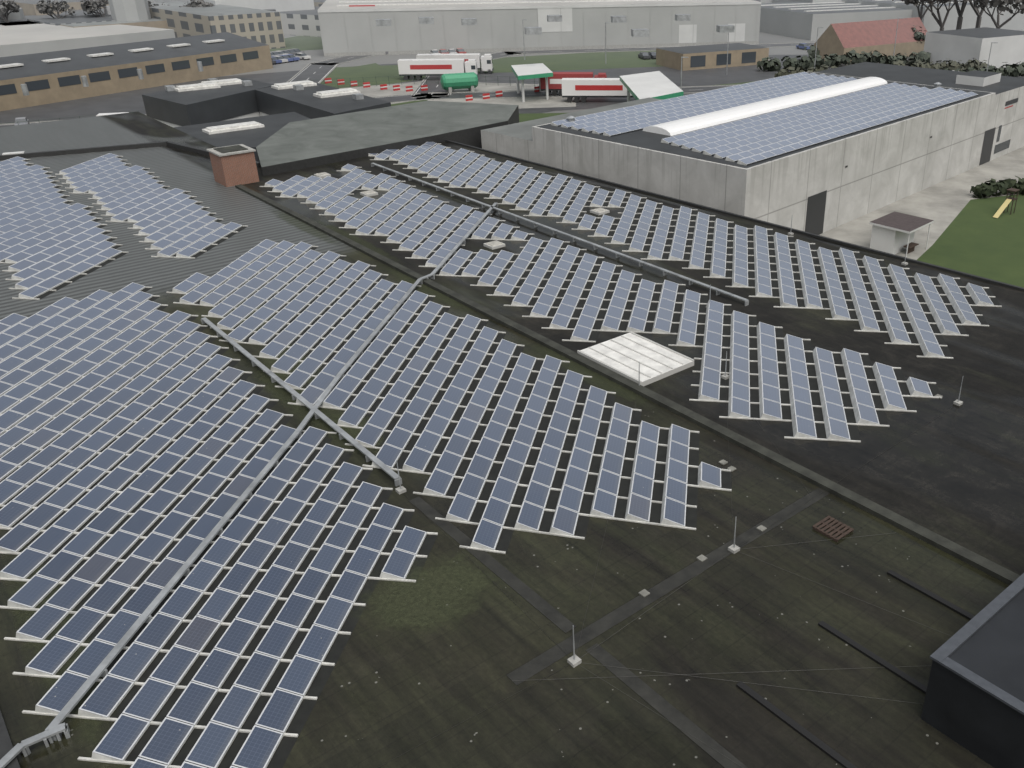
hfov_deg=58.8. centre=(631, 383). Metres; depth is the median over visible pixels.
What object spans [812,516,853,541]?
wooden pallet
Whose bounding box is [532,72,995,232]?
concrete hall
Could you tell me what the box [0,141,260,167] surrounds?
parapet
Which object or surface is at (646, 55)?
parked cars
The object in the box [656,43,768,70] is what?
brick pavilion
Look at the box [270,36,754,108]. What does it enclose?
lawns
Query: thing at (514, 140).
concrete hall roof deck
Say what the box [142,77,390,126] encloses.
dark l-shaped building
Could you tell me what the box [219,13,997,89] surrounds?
street lamps
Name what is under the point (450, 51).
parked cars
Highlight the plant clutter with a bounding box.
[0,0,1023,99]
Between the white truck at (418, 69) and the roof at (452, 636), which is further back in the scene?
the white truck at (418, 69)
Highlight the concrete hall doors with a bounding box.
[805,98,1017,234]
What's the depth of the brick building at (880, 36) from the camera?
217.18 m
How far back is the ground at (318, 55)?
224.45 m
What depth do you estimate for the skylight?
50.16 m
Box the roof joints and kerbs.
[235,184,1019,767]
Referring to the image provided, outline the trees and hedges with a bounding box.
[0,0,1023,197]
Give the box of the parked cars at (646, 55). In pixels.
[15,52,953,125]
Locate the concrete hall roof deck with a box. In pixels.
[481,62,1023,167]
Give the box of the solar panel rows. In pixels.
[0,142,1001,767]
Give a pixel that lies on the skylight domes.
(496, 244)
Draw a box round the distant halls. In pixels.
[0,0,1023,69]
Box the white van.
[96,112,128,115]
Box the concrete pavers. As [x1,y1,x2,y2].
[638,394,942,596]
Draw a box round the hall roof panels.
[551,72,977,165]
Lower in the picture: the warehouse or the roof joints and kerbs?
the roof joints and kerbs
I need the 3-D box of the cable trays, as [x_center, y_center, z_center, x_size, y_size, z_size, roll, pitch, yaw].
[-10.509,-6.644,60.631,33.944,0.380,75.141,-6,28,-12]
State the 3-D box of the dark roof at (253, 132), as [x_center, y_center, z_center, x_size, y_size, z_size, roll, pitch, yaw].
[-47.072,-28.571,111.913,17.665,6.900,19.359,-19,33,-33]
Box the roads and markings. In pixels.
[0,42,1023,126]
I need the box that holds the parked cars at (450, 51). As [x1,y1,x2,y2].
[429,48,465,53]
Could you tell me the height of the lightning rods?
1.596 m
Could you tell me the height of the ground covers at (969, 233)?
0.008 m
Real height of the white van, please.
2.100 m
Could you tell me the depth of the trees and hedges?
208.25 m
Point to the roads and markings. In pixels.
(318, 71)
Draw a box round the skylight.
[577,331,693,385]
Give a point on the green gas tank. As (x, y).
(453, 81)
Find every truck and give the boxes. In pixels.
[398,58,478,79]
[416,53,493,73]
[540,72,606,95]
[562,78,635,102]
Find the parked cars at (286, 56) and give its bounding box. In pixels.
[270,43,809,63]
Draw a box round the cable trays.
[0,163,748,767]
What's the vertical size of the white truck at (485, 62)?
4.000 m
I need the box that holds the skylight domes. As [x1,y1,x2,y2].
[314,172,609,249]
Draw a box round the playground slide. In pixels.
[993,188,1019,217]
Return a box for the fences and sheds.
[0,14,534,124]
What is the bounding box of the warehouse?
[318,0,760,52]
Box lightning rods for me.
[377,221,962,767]
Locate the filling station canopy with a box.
[511,63,683,101]
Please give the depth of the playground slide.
100.12 m
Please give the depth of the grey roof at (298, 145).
103.52 m
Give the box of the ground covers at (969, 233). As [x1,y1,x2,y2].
[0,51,1023,287]
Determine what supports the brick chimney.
on the roof at (452, 636)
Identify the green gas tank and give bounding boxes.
[441,72,477,92]
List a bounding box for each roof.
[0,112,1023,767]
[173,112,309,161]
[256,101,518,175]
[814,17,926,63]
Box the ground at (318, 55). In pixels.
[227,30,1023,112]
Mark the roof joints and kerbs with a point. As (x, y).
(651, 696)
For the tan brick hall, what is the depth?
177.67 m
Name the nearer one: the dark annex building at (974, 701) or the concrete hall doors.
the dark annex building at (974, 701)
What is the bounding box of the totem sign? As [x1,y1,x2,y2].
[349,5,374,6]
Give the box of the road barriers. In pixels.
[324,78,538,100]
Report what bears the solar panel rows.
on the roof at (452, 636)
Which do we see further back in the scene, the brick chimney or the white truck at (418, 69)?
the white truck at (418, 69)
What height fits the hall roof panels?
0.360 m
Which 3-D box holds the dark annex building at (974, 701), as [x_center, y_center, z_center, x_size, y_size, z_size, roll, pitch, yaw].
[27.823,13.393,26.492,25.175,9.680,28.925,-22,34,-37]
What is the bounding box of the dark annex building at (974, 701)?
[921,573,1023,767]
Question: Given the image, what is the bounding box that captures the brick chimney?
[206,144,258,186]
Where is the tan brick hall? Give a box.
[0,32,272,110]

